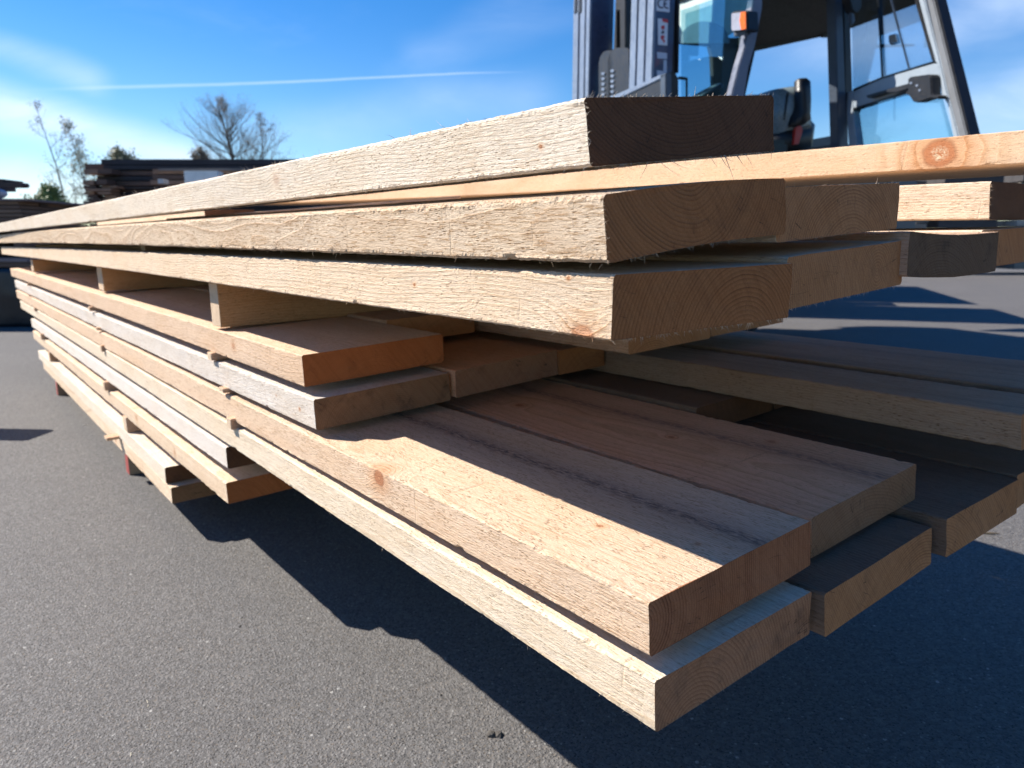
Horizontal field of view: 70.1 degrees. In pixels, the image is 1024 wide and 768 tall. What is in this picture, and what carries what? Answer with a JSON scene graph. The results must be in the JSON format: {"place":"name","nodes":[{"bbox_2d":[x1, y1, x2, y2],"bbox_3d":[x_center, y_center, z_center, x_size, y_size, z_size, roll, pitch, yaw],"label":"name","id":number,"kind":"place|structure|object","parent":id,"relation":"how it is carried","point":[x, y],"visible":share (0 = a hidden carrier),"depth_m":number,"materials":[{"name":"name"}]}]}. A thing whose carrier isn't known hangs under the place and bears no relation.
{"place":"outdoors","nodes":[
{"label":"outdoors","id":0,"kind":"place"},
{"bbox_2d":[184,171,222,182],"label":"foam block","id":1,"kind":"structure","parent":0,"point":[191,176],"depth_m":11.87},
{"bbox_2d":[0,268,1023,767],"bbox_3d":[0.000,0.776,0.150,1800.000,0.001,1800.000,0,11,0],"label":"ground","id":2,"kind":"structure","parent":0,"point":[126,598],"depth_m":1.44,"materials":[{"name":"asphalt"}]},
{"bbox_2d":[0,267,35,326],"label":"wrapped bundle","id":3,"kind":"object","parent":2,"relation":"on","point":[13,313],"visible":0.2,"depth_m":6.93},
{"bbox_2d":[0,262,30,266],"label":"plank","id":4,"kind":"object","parent":3,"relation":"on","point":[15,264],"visible":0.37,"depth_m":6.87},
{"bbox_2d":[0,257,36,261],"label":"plank","id":5,"kind":"object","parent":4,"relation":"on","point":[15,259],"visible":0.43,"depth_m":6.86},
{"bbox_2d":[0,231,14,256],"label":"bearer","id":6,"kind":"object","parent":5,"relation":"on","point":[5,245],"depth_m":7.07,"materials":[{"name":"brown wood"}]},
{"bbox_2d":[12,231,56,256],"bbox_3d":[-4.660,-1.416,7.375,0.100,0.246,0.980,0,11,0],"label":"bearer","id":7,"kind":"object","parent":5,"relation":"on","point":[23,244],"visible":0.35,"depth_m":6.91,"materials":[{"name":"brown wood"}]},
{"bbox_2d":[21,227,68,230],"bbox_3d":[-5.299,-1.572,7.386,1.439,0.032,1.100,0,11,0],"label":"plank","id":8,"kind":"object","parent":7,"relation":"on","point":[49,228],"visible":0.17,"depth_m":7.31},
{"bbox_2d":[0,222,88,227],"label":"plank","id":9,"kind":"object","parent":8,"relation":"on","point":[77,225],"visible":0.13,"depth_m":7.71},
{"bbox_2d":[0,218,89,223],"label":"plank","id":10,"kind":"object","parent":9,"relation":"on","point":[6,219],"visible":0.17,"depth_m":6.83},
{"bbox_2d":[0,214,36,217],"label":"plank","id":11,"kind":"object","parent":10,"relation":"on","point":[15,215],"visible":0.4,"depth_m":6.83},
{"bbox_2d":[0,209,50,214],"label":"plank","id":12,"kind":"object","parent":11,"relation":"on","point":[11,211],"visible":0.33,"depth_m":6.90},
{"bbox_2d":[0,205,63,211],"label":"plank","id":13,"kind":"object","parent":12,"relation":"on","point":[28,208],"visible":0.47,"depth_m":6.95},
{"bbox_2d":[0,201,77,208],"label":"plank","id":14,"kind":"object","parent":13,"relation":"on","point":[32,204],"visible":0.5,"depth_m":7.00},
{"bbox_2d":[0,199,85,205],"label":"plank","id":15,"kind":"object","parent":14,"relation":"on","point":[49,202],"visible":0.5,"depth_m":7.07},
{"bbox_2d":[0,189,7,198],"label":"plastic sack","id":16,"kind":"object","parent":15,"relation":"on","point":[3,194],"visible":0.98,"depth_m":7.18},
{"bbox_2d":[0,182,29,187],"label":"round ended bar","id":17,"kind":"object","parent":16,"relation":"on","point":[13,185],"visible":1,"depth_m":6.87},
{"bbox_2d":[20,179,70,202],"bbox_3d":[-15.003,-5.177,23.606,1.992,2.784,2.216,7,13,31],"label":"bush","id":18,"kind":"object","parent":2,"relation":"on","point":[49,192],"visible":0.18,"depth_m":23.24,"materials":[{"name":"green plant"}]},
{"bbox_2d":[25,98,78,200],"bbox_3d":[-18.038,-7.991,28.977,1.537,6.266,1.413,0,11,0],"label":"birch tree","id":19,"kind":"object","parent":2,"relation":"on","point":[57,169],"visible":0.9,"depth_m":28.64,"materials":[{"name":"brown plant"}]},
{"bbox_2d":[55,381,67,395],"bbox_3d":[-2.019,-0.044,4.147,0.980,0.089,0.051,-9,14,-38],"label":"bearer","id":20,"kind":"object","parent":2,"relation":"on","point":[60,390],"visible":0.07,"depth_m":3.84,"materials":[{"name":"red paint"}]},
{"bbox_2d":[50,150,91,202],"bbox_3d":[-16.870,-6.829,28.126,2.008,4.306,1.637,7,13,32],"label":"sapling","id":21,"kind":"object","parent":2,"relation":"on","point":[64,176],"visible":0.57,"depth_m":27.76,"materials":[{"name":"plant"}]},
{"bbox_2d":[57,115,100,200],"bbox_3d":[-17.311,-7.935,29.959,2.094,5.792,1.618,0,11,0],"label":"birch tree","id":22,"kind":"object","parent":2,"relation":"on","point":[68,125],"visible":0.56,"depth_m":29.41,"materials":[{"name":"green plant"}]},
{"bbox_2d":[69,141,138,200],"bbox_3d":[-17.204,-8.003,32.161,2.958,5.089,3.846,3,11,16],"label":"bushy tree","id":23,"kind":"object","parent":2,"relation":"on","point":[116,153],"visible":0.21,"depth_m":31.51,"materials":[{"name":"green plant"}]},
{"bbox_2d":[125,454,142,474],"bbox_3d":[-0.954,0.210,2.833,0.980,0.089,0.051,-9,14,-38],"label":"bearer","id":24,"kind":"object","parent":2,"relation":"on","point":[132,468],"visible":0.04,"depth_m":2.53,"materials":[{"name":"red paint"}]},
{"bbox_2d":[43,363,216,503],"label":"board","id":25,"kind":"object","parent":24,"relation":"on","point":[184,490],"visible":0.25,"depth_m":2.12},
{"bbox_2d":[38,350,197,483],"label":"board","id":26,"kind":"object","parent":25,"relation":"on","point":[164,464],"visible":0.34,"depth_m":2.44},
{"bbox_2d":[104,433,120,440],"bbox_3d":[-1.349,0.178,2.482,0.060,0.011,0.051,-12,16,-37],"label":"sticker","id":27,"kind":"object","parent":26,"relation":"on","point":[115,436],"visible":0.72,"depth_m":2.46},
{"bbox_2d":[123,415,141,432],"bbox_3d":[-0.883,0.064,2.655,0.951,0.051,0.051,-10,15,-37],"label":"sticker","id":28,"kind":"object","parent":26,"relation":"on","point":[129,426],"visible":0.06,"depth_m":2.36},
{"bbox_2d":[33,330,292,503],"bbox_3d":[-1.608,-0.043,2.977,0.237,0.052,3.500,-11,15,-37],"label":"board","id":29,"kind":"object","parent":28,"relation":"on","point":[236,484],"visible":0.38,"depth_m":1.82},
{"bbox_2d":[102,381,117,390],"bbox_3d":[-1.037,-0.060,2.818,0.963,0.032,0.029,-10,15,-37],"label":"sticker","id":30,"kind":"object","parent":29,"relation":"on","point":[107,385],"visible":0.09,"depth_m":2.52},
{"bbox_2d":[31,318,255,468],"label":"board","id":31,"kind":"object","parent":29,"relation":"on","point":[222,452],"visible":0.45,"depth_m":2.01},
{"bbox_2d":[20,300,811,731],"bbox_3d":[-1.405,-0.133,2.703,0.244,0.064,5.225,-11,16,-37],"label":"board","id":32,"kind":"object","parent":31,"relation":"on","point":[666,686],"visible":0.41,"depth_m":0.75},
{"bbox_2d":[16,290,810,656],"bbox_3d":[-1.439,-0.205,2.747,0.264,0.056,5.332,-11,15,-37],"label":"board","id":33,"kind":"object","parent":32,"relation":"on","point":[648,562],"visible":0.71,"depth_m":0.83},
{"bbox_2d":[15,280,450,429],"bbox_3d":[-1.677,-0.322,3.029,0.259,0.057,4.730,-12,16,-37],"label":"board","id":34,"kind":"object","parent":33,"relation":"on","point":[326,405],"visible":0.48,"depth_m":1.28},
{"bbox_2d":[207,351,229,360],"bbox_3d":[-0.246,-0.123,1.794,0.963,0.017,0.029,-10,15,-37],"label":"sticker","id":35,"kind":"object","parent":34,"relation":"on","point":[212,355],"visible":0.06,"depth_m":1.50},
{"bbox_2d":[10,267,443,386],"bbox_3d":[-1.730,-0.404,3.083,0.267,0.059,4.841,-12,16,-37],"label":"board","id":36,"kind":"object","parent":34,"relation":"on","point":[308,353],"visible":0.84,"depth_m":1.39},
{"bbox_2d":[30,259,95,270],"bbox_3d":[-2.229,-0.714,4.277,0.990,0.063,0.101,-10,15,-37],"label":"spacer block","id":37,"kind":"object","parent":36,"relation":"on","point":[42,265],"depth_m":4.00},
{"bbox_2d":[96,267,208,290],"bbox_3d":[-1.003,-0.424,2.763,0.990,0.081,0.091,-10,15,-37],"label":"spacer block","id":38,"kind":"object","parent":36,"relation":"on","point":[109,279],"depth_m":2.49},
{"bbox_2d":[795,230,998,277],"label":"board","id":39,"kind":"object","parent":38,"relation":"on","point":[943,254],"visible":0.12,"depth_m":0.87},
{"bbox_2d":[869,226,1023,265],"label":"board","id":40,"kind":"object","parent":38,"relation":"on","point":[1010,249],"visible":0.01,"depth_m":1.04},
{"bbox_2d":[897,181,1023,220],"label":"board","id":41,"kind":"object","parent":40,"relation":"on","point":[985,200],"visible":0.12,"depth_m":1.02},
{"bbox_2d":[266,130,1023,204],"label":"board","id":42,"kind":"object","parent":41,"relation":"on","point":[983,155],"visible":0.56,"depth_m":1.41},
{"bbox_2d":[209,283,390,327],"bbox_3d":[-0.197,-0.227,1.755,1.007,0.088,0.056,-10,15,-37],"label":"spacer block","id":43,"kind":"object","parent":36,"relation":"on","point":[232,306],"depth_m":1.49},
{"bbox_2d":[1,246,792,343],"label":"board","id":44,"kind":"object","parent":43,"relation":"on","point":[623,300],"visible":0.95,"depth_m":0.68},
{"bbox_2d":[140,245,195,250],"bbox_3d":[-0.678,-0.444,2.228,0.830,0.018,0.051,-13,16,-37],"label":"sticker","id":45,"kind":"object","parent":44,"relation":"on","point":[146,248],"visible":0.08,"depth_m":1.99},
{"bbox_2d":[0,178,785,270],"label":"board","id":46,"kind":"object","parent":44,"relation":"on","point":[610,225],"visible":1,"depth_m":0.65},
{"bbox_2d":[166,196,460,219],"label":"board","id":47,"kind":"object","parent":46,"relation":"on","point":[428,199],"visible":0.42,"depth_m":1.97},
{"bbox_2d":[0,88,774,231],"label":"board","id":48,"kind":"object","parent":46,"relation":"on","point":[589,134],"visible":1,"depth_m":0.67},
{"bbox_2d":[36,241,901,309],"bbox_3d":[-1.452,-0.545,2.987,0.244,0.057,5.803,-13,17,-37],"label":"board","id":49,"kind":"object","parent":44,"relation":"on","point":[823,271],"visible":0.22,"depth_m":0.77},
{"bbox_2d":[722,179,900,242],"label":"board","id":50,"kind":"object","parent":49,"relation":"on","point":[832,210],"visible":0.13,"depth_m":0.74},
{"bbox_2d":[226,416,243,429],"bbox_3d":[-0.187,0.012,1.744,0.963,0.024,0.029,-10,15,-37],"label":"sticker","id":51,"kind":"object","parent":33,"relation":"on","point":[232,424],"visible":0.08,"depth_m":1.45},
{"bbox_2d":[186,145,208,158],"bbox_3d":[-13.817,-8.360,33.799,1.791,5.161,1.906,8,13,35],"label":"shrub","id":52,"kind":"object","parent":2,"relation":"on","point":[200,153],"visible":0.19,"depth_m":33.17,"materials":[{"name":"green plant"}]},
{"bbox_2d":[162,91,286,158],"bbox_3d":[-13.309,-9.914,34.674,4.558,7.892,5.378,10,15,41],"label":"bare tree","id":53,"kind":"object","parent":2,"relation":"on","point":[225,133],"visible":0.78,"depth_m":34.09,"materials":[{"name":"brown plant"}]},
{"bbox_2d":[237,112,295,158],"bbox_3d":[-12.124,-9.910,36.204,3.100,7.302,2.811,9,14,40],"label":"bare tree","id":54,"kind":"object","parent":2,"relation":"on","point":[262,121],"visible":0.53,"depth_m":35.88,"materials":[{"name":"brown plant"}]},
{"bbox_2d":[572,0,979,331],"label":"forklift","id":55,"kind":"object","parent":2,"relation":"on","point":[641,58],"visible":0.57,"depth_m":5.45,"materials":[{"name":"metal"}]},
{"bbox_2d":[846,0,979,145],"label":"door","id":56,"kind":"structure","parent":55,"relation":"in","point":[923,82],"depth_m":4.40,"materials":[{"name":"grey metal"}]},
{"bbox_2d":[996,262,1023,268],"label":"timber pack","id":57,"kind":"object","parent":2,"relation":"on","point":[1016,266],"visible":0.39,"depth_m":18.83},
{"bbox_2d":[0,0,1023,225],"label":"sky","id":58,"kind":"structure","parent":0,"point":[339,74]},
{"bbox_3d":[-6.896,-2.526,12.552,0.200,0.040,0.300,0,11,0],"label":"cross timber","id":59,"kind":"object","parent":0,"visible":0},
{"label":"cross timber","id":60,"kind":"object","parent":59,"relation":"on","visible":0},
{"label":"cross timber","id":61,"kind":"object","parent":60,"relation":"on","visible":0},
{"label":"cross timber","id":62,"kind":"object","parent":61,"relation":"on","visible":0},
{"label":"cross timber","id":63,"kind":"object","parent":62,"relation":"on","visible":0},
{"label":"cross timber","id":64,"kind":"object","parent":63,"relation":"on","visible":0},
{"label":"cross timber","id":65,"kind":"object","parent":64,"relation":"on","visible":0},
{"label":"cross timber","id":66,"kind":"object","parent":65,"relation":"on","visible":0},
{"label":"cross timber","id":67,"kind":"object","parent":66,"relation":"on","visible":0},
{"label":"cross timber","id":68,"kind":"object","parent":67,"relation":"on","visible":0},
{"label":"cross timber","id":69,"kind":"object","parent":68,"relation":"on","visible":0},
{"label":"cross timber","id":70,"kind":"object","parent":69,"relation":"on","visible":0},
{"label":"cross timber","id":71,"kind":"object","parent":70,"relation":"on","visible":0},
{"bbox_2d":[104,195,123,198],"bbox_3d":[-6.819,-3.208,12.518,0.204,0.040,0.300,0,11,0],"label":"cross timber","id":72,"kind":"object","parent":71,"relation":"on","point":[110,196],"visible":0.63,"depth_m":12.38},
{"bbox_2d":[98,192,119,194],"bbox_3d":[-6.858,-3.241,12.413,0.218,0.040,0.300,0,11,0],"label":"cross timber","id":73,"kind":"object","parent":72,"relation":"on","point":[108,193],"visible":0.9,"depth_m":12.32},
{"bbox_2d":[97,188,119,191],"bbox_3d":[-6.850,-3.288,12.387,0.237,0.040,0.300,0,11,0],"label":"cross timber","id":74,"kind":"object","parent":73,"relation":"on","point":[107,190],"visible":0.98,"depth_m":12.24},
{"bbox_2d":[101,186,123,188],"bbox_3d":[-6.797,-3.353,12.444,0.248,0.040,0.300,0,11,0],"label":"cross timber","id":75,"kind":"object","parent":74,"relation":"on","point":[116,187],"visible":0.89,"depth_m":12.30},
{"bbox_2d":[96,180,115,185],"bbox_3d":[-6.856,-3.402,12.331,0.180,0.077,0.300,0,11,0],"label":"cross timber","id":76,"kind":"object","parent":75,"relation":"on","point":[106,182],"visible":1,"depth_m":12.23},
{"bbox_2d":[97,169,120,174],"bbox_3d":[-6.824,-3.591,12.368,0.239,0.077,0.300,0,11,0],"label":"cross timber","id":77,"kind":"object","parent":76,"relation":"on","point":[109,172],"visible":1,"depth_m":12.23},
{"bbox_3d":[-4.171,-2.626,13.060,5.863,0.036,0.559,0,11,0],"label":"timber beam","id":78,"kind":"object","parent":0,"visible":0},
{"bbox_3d":[-4.280,-2.666,12.993,6.080,0.036,0.675,0,11,0],"label":"timber beam","id":79,"kind":"object","parent":78,"relation":"on","visible":0},
{"bbox_3d":[-4.190,-2.727,13.032,5.901,0.036,0.574,0,11,0],"label":"timber beam","id":80,"kind":"object","parent":79,"relation":"on","visible":0},
{"bbox_3d":[-4.224,-2.775,13.006,5.968,0.036,0.608,0,11,0],"label":"timber beam","id":81,"kind":"object","parent":80,"relation":"on","visible":0},
{"bbox_3d":[-4.174,-2.826,12.996,5.869,0.036,0.607,0,11,0],"label":"timber beam","id":82,"kind":"object","parent":81,"relation":"on","visible":0},
{"bbox_3d":[-4.228,-2.879,12.995,5.976,0.036,0.589,0,11,0],"label":"timber beam","id":83,"kind":"object","parent":82,"relation":"on","visible":0},
{"bbox_3d":[-4.148,-2.925,12.959,5.816,0.036,0.643,0,11,0],"label":"timber beam","id":84,"kind":"object","parent":83,"relation":"on","visible":0},
{"bbox_3d":[-4.261,-2.976,12.950,6.044,0.036,0.642,0,11,0],"label":"timber beam","id":85,"kind":"object","parent":84,"relation":"on","visible":0},
{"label":"timber beam","id":86,"kind":"object","parent":85,"relation":"on","visible":0},
{"bbox_2d":[220,208,295,211],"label":"timber beam","id":87,"kind":"structure","parent":86,"relation":"on","point":[261,209],"depth_m":12.63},
{"bbox_2d":[238,205,333,207],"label":"timber beam","id":88,"kind":"structure","parent":87,"relation":"on","point":[283,206],"depth_m":12.59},
{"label":"timber beam","id":89,"kind":"object","parent":88,"relation":"on","visible":0},
{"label":"timber beam","id":90,"kind":"object","parent":89,"relation":"on","visible":0},
{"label":"timber beam","id":91,"kind":"object","parent":90,"relation":"on","visible":0},
{"bbox_2d":[117,193,137,195],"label":"timber beam","id":92,"kind":"structure","parent":91,"relation":"on","point":[125,194],"depth_m":12.58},
{"bbox_2d":[97,190,151,192],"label":"timber beam","id":93,"kind":"structure","parent":92,"relation":"on","point":[131,191],"depth_m":12.62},
{"bbox_2d":[118,187,159,189],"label":"timber beam","id":94,"kind":"structure","parent":93,"relation":"on","point":[140,188],"depth_m":12.55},
{"bbox_2d":[103,181,158,186],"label":"timber beam","id":95,"kind":"structure","parent":94,"relation":"on","point":[134,183],"depth_m":12.53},
{"bbox_2d":[97,176,153,180],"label":"timber beam","id":96,"kind":"structure","parent":95,"relation":"on","point":[130,178],"depth_m":12.56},
{"bbox_2d":[83,169,107,175],"bbox_3d":[-7.083,-3.600,12.415,0.246,0.077,0.300,0,11,0],"label":"cross timber","id":97,"kind":"object","parent":96,"relation":"on","point":[93,172],"visible":0.81,"depth_m":12.27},
{"bbox_2d":[108,171,156,175],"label":"timber beam","id":98,"kind":"structure","parent":96,"relation":"on","point":[136,173],"depth_m":12.55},
{"bbox_2d":[85,164,102,168],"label":"timber beam","id":99,"kind":"structure","parent":98,"relation":"on","point":[93,166],"depth_m":12.62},
{"bbox_2d":[103,165,268,170],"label":"timber beam","id":100,"kind":"structure","parent":98,"relation":"on","point":[134,167],"depth_m":12.50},
{"bbox_2d":[101,159,295,164],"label":"timber beam","id":101,"kind":"structure","parent":100,"relation":"on","point":[187,161],"depth_m":12.50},
{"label":"timber beam","id":102,"kind":"object","parent":93,"relation":"on","visible":0},
{"bbox_2d":[150,180,184,185],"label":"timber beam","id":103,"kind":"structure","parent":102,"relation":"on","point":[171,182],"depth_m":12.31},
{"bbox_2d":[152,175,183,179],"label":"timber beam","id":104,"kind":"structure","parent":103,"relation":"on","point":[171,177],"depth_m":12.29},
{"bbox_2d":[153,169,239,174],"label":"timber beam","id":105,"kind":"structure","parent":104,"relation":"on","point":[156,171],"depth_m":12.28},
{"bbox_2d":[158,168,254,170],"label":"timber beam","id":106,"kind":"structure","parent":105,"relation":"on","point":[200,169],"depth_m":12.24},
{"bbox_3d":[11.618,-3.959,19.257,1.337,0.222,1.082,0,11,0],"label":"timber pack","id":107,"kind":"object","parent":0,"visible":0},
{"bbox_2d":[915,220,996,227],"bbox_3d":[11.634,-4.218,19.176,1.494,0.238,1.143,0,11,0],"label":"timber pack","id":108,"kind":"object","parent":107,"relation":"on","point":[960,224],"visible":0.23,"depth_m":18.62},
{"bbox_3d":[11.698,-5.012,19.006,1.527,0.259,1.175,0,11,0],"label":"timber pack","id":109,"kind":"object","parent":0,"visible":0},
{"bbox_2d":[920,176,1003,183],"bbox_3d":[11.650,-5.300,18.947,1.487,0.248,1.182,0,11,0],"label":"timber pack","id":110,"kind":"object","parent":109,"relation":"on","point":[980,179],"visible":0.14,"depth_m":18.38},
{"bbox_3d":[13.559,-3.979,19.254,1.230,0.254,1.082,0,11,0],"label":"timber pack","id":111,"kind":"object","parent":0,"visible":0},
{"bbox_2d":[997,220,1023,226],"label":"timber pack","id":112,"kind":"object","parent":111,"relation":"on","point":[1010,223],"visible":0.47,"depth_m":18.88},
{"bbox_3d":[13.594,-5.068,19.046,1.382,0.263,1.076,0,11,0],"label":"timber pack","id":113,"kind":"object","parent":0,"visible":0},
{"bbox_2d":[1004,175,1023,182],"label":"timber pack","id":114,"kind":"object","parent":113,"relation":"on","point":[1015,179],"visible":0.42,"depth_m":18.76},
{"label":"board","id":115,"kind":"object","parent":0,"visible":0},
{"bbox_2d":[97,209,253,224],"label":"board","id":116,"kind":"object","parent":115,"relation":"on","point":[190,214],"visible":0.38,"depth_m":3.24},
{"label":"board","id":117,"kind":"object","parent":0,"visible":0},
{"label":"board","id":118,"kind":"object","parent":117,"relation":"on","visible":0},
{"bbox_2d":[785,515,931,636],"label":"board","id":119,"kind":"object","parent":118,"relation":"on","point":[849,578],"visible":0.05,"depth_m":0.83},
{"bbox_2d":[435,379,915,557],"bbox_3d":[-1.173,-0.244,2.894,0.249,0.064,5.204,-13,17,-36],"label":"board","id":120,"kind":"object","parent":119,"relation":"on","point":[833,495],"visible":0.38,"depth_m":1.03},
{"bbox_2d":[421,334,557,397],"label":"board","id":121,"kind":"object","parent":120,"relation":"on","point":[469,365],"visible":0.14,"depth_m":1.38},
{"bbox_2d":[85,269,474,336],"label":"board","id":122,"kind":"object","parent":121,"relation":"on","point":[444,325],"visible":0.1,"depth_m":1.55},
{"bbox_2d":[463,330,603,374],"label":"board","id":123,"kind":"object","parent":120,"relation":"on","point":[571,358],"visible":0.05,"depth_m":1.50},
{"bbox_2d":[474,321,709,353],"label":"board","id":124,"kind":"object","parent":123,"relation":"on","point":[647,343],"visible":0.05,"depth_m":1.37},
{"label":"board","id":125,"kind":"object","parent":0,"visible":0},
{"label":"board","id":126,"kind":"object","parent":125,"relation":"on","visible":0},
{"bbox_2d":[734,420,1018,556],"bbox_3d":[-0.958,-0.205,2.927,0.214,0.053,5.110,-12,16,-37],"label":"board","id":127,"kind":"object","parent":126,"relation":"on","point":[955,508],"visible":0.05,"depth_m":0.98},
{"bbox_2d":[541,369,771,422],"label":"board","id":128,"kind":"object","parent":127,"relation":"on","point":[724,407],"visible":0.13,"depth_m":1.35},
{"bbox_2d":[590,346,1023,449],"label":"board","id":129,"kind":"object","parent":128,"relation":"on","point":[986,416],"visible":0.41,"depth_m":1.16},
{"label":"board","id":130,"kind":"object","parent":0,"visible":0},
{"label":"board","id":131,"kind":"object","parent":130,"relation":"on","visible":0},
{"bbox_2d":[744,406,1023,507],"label":"board","id":132,"kind":"object","parent":131,"relation":"on","point":[1000,460],"visible":0.13,"depth_m":1.20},
{"bbox_2d":[772,404,783,408],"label":"board","id":133,"kind":"object","parent":132,"relation":"on","point":[775,406],"depth_m":1.39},
{"bbox_2d":[673,330,1023,393],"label":"board","id":134,"kind":"object","parent":133,"relation":"on","point":[993,373],"visible":0.23,"depth_m":1.34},
{"bbox_2d":[710,318,782,336],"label":"board","id":135,"kind":"object","parent":134,"relation":"on","point":[725,330],"depth_m":1.49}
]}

